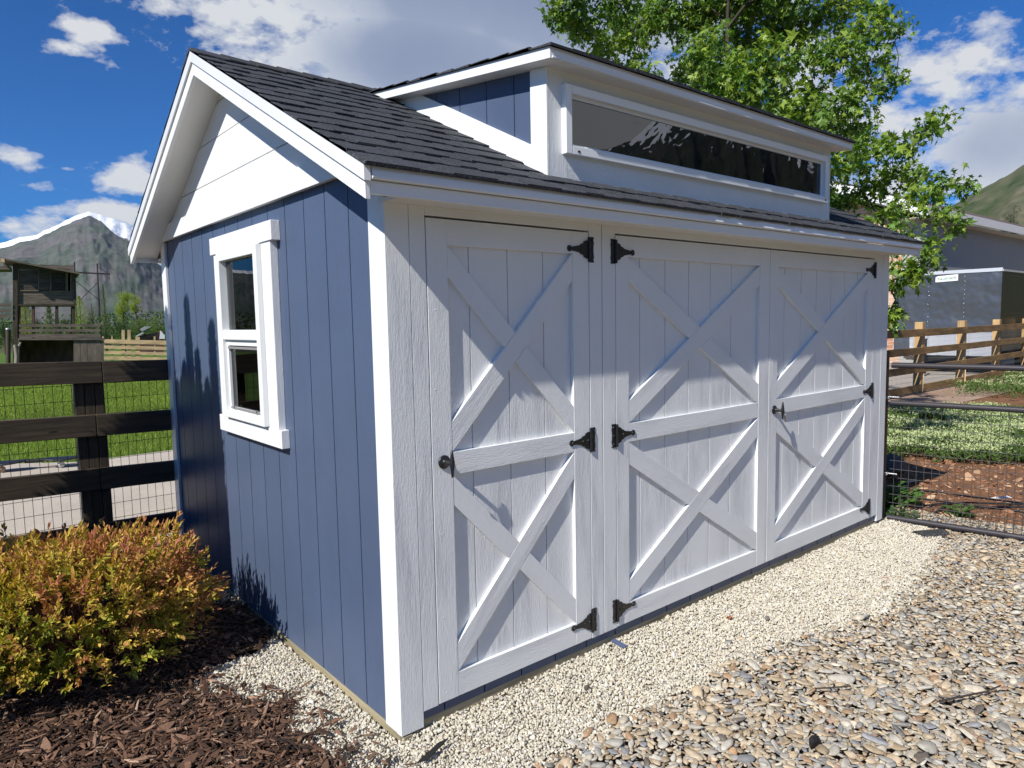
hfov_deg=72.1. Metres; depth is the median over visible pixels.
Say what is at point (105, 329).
round shrub
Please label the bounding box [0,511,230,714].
golden bush
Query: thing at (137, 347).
pale rail fence
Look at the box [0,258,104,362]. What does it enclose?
stilt playhouse
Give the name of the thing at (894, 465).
boulder
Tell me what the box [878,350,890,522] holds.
gate post
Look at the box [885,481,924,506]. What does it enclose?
leafy weed
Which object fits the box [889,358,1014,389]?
driveway
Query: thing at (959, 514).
leafy weed
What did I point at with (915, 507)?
drip line
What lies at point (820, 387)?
door
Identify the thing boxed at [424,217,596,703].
door
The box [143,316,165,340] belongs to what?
round shrub
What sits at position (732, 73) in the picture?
maple tree
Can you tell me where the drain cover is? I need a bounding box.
[911,529,950,537]
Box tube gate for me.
[886,362,1023,540]
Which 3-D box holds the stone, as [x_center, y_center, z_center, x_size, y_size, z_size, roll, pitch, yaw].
[1.119,1.327,2.603,0.047,0.055,0.032,-2,5,-14]
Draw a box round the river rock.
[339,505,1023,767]
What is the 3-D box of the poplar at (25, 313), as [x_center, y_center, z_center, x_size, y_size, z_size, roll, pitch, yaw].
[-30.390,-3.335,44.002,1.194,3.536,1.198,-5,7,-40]
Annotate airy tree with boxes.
[82,304,97,333]
[114,288,131,322]
[127,290,143,328]
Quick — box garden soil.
[885,372,1023,554]
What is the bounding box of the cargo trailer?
[894,267,1023,373]
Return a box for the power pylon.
[73,262,109,332]
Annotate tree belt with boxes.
[0,310,165,348]
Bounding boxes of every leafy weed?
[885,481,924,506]
[885,505,920,518]
[941,504,975,517]
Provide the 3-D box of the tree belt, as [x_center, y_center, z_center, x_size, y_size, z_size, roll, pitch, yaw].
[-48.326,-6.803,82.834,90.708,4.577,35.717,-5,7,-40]
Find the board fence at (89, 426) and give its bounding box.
[0,360,177,576]
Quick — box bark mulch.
[0,558,415,767]
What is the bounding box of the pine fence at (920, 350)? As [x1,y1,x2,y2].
[887,319,1023,395]
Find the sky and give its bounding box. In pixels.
[0,0,1023,242]
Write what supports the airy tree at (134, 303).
on the ground at (2, 350)
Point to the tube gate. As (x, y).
(953, 526)
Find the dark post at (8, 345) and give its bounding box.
[5,328,10,362]
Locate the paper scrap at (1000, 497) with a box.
[992,496,1011,498]
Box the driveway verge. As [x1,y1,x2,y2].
[888,374,1019,408]
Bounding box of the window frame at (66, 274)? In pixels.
[18,269,70,291]
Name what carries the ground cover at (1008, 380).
on the driveway verge
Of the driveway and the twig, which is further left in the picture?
the twig
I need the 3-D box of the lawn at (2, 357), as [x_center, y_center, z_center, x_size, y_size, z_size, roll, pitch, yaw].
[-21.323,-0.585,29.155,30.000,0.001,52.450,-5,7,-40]
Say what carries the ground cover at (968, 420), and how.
on the garden soil
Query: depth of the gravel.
3.27 m
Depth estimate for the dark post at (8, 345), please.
23.26 m
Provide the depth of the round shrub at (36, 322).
61.92 m
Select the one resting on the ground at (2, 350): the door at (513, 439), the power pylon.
the power pylon
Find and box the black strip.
[416,738,448,763]
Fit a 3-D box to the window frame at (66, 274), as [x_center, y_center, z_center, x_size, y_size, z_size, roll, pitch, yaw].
[-16.858,-3.736,25.393,1.657,0.832,0.028,-4,6,-33]
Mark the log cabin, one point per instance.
(160, 335)
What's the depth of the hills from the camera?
911.66 m
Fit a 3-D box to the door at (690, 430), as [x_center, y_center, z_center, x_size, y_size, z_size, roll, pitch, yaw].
[0.999,0.201,3.799,1.394,1.895,0.050,-5,7,-40]
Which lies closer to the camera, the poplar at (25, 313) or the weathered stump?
the weathered stump
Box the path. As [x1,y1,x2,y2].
[0,450,176,557]
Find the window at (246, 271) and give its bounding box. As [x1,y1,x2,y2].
[209,220,289,448]
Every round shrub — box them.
[0,318,12,354]
[31,316,42,333]
[82,321,96,333]
[95,323,111,350]
[113,318,139,350]
[130,320,151,339]
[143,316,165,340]
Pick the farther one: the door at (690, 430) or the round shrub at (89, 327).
the round shrub at (89, 327)
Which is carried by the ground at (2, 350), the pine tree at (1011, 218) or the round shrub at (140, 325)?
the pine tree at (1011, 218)
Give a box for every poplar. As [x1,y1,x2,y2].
[21,307,35,333]
[75,296,86,328]
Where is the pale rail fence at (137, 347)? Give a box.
[102,330,166,360]
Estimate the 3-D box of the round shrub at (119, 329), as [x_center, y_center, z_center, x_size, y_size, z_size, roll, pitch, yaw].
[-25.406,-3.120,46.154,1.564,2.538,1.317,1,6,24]
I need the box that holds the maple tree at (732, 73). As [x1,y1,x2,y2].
[537,0,981,338]
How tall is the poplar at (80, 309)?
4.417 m
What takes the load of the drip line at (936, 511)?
on the garden soil
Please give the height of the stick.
0.020 m
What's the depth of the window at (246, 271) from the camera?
3.54 m
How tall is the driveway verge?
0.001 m
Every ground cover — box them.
[887,401,1023,464]
[941,371,1023,398]
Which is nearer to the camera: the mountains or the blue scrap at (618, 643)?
the blue scrap at (618, 643)
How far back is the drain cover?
5.05 m
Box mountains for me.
[0,212,164,328]
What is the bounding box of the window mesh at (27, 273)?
[19,270,64,290]
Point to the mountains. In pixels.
(86, 242)
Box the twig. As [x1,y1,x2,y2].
[815,685,850,688]
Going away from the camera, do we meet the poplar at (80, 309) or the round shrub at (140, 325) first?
the round shrub at (140, 325)
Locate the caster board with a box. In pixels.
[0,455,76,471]
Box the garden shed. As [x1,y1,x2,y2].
[127,42,925,746]
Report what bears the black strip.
on the gravel
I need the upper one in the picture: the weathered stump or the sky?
the sky
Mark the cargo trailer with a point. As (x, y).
(971, 297)
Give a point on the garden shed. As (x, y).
(493, 376)
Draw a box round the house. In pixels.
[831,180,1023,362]
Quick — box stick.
[938,685,1000,702]
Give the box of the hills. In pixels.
[951,165,1023,235]
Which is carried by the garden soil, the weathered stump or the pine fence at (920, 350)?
the pine fence at (920, 350)
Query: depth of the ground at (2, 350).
71.26 m
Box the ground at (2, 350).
[0,328,165,573]
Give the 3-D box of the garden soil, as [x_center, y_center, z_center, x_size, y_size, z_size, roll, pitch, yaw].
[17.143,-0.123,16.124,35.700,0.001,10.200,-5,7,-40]
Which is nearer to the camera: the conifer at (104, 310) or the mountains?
the conifer at (104, 310)
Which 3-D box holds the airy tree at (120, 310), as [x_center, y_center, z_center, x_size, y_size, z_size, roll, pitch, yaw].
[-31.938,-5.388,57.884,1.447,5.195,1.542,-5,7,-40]
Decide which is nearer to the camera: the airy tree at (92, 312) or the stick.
the stick
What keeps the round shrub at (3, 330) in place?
on the lawn at (2, 357)
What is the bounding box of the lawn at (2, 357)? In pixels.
[0,349,172,463]
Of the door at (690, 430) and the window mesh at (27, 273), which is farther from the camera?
the window mesh at (27, 273)
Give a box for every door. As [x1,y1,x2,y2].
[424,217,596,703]
[610,235,769,626]
[766,250,876,561]
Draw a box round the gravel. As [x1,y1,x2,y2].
[184,517,955,767]
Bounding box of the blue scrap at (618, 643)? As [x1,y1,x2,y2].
[611,638,626,647]
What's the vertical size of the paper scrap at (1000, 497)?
0.024 m
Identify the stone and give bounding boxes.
[809,735,819,749]
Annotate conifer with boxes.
[42,307,54,333]
[101,284,111,350]
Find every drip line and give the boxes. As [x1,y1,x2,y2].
[910,502,1023,510]
[934,505,1023,512]
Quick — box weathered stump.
[13,342,20,362]
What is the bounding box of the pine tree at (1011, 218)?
[999,206,1020,233]
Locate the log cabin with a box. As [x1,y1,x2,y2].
[136,326,164,351]
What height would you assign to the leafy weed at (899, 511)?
0.129 m
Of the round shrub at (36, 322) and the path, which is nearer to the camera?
the path
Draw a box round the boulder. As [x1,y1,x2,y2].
[886,453,906,476]

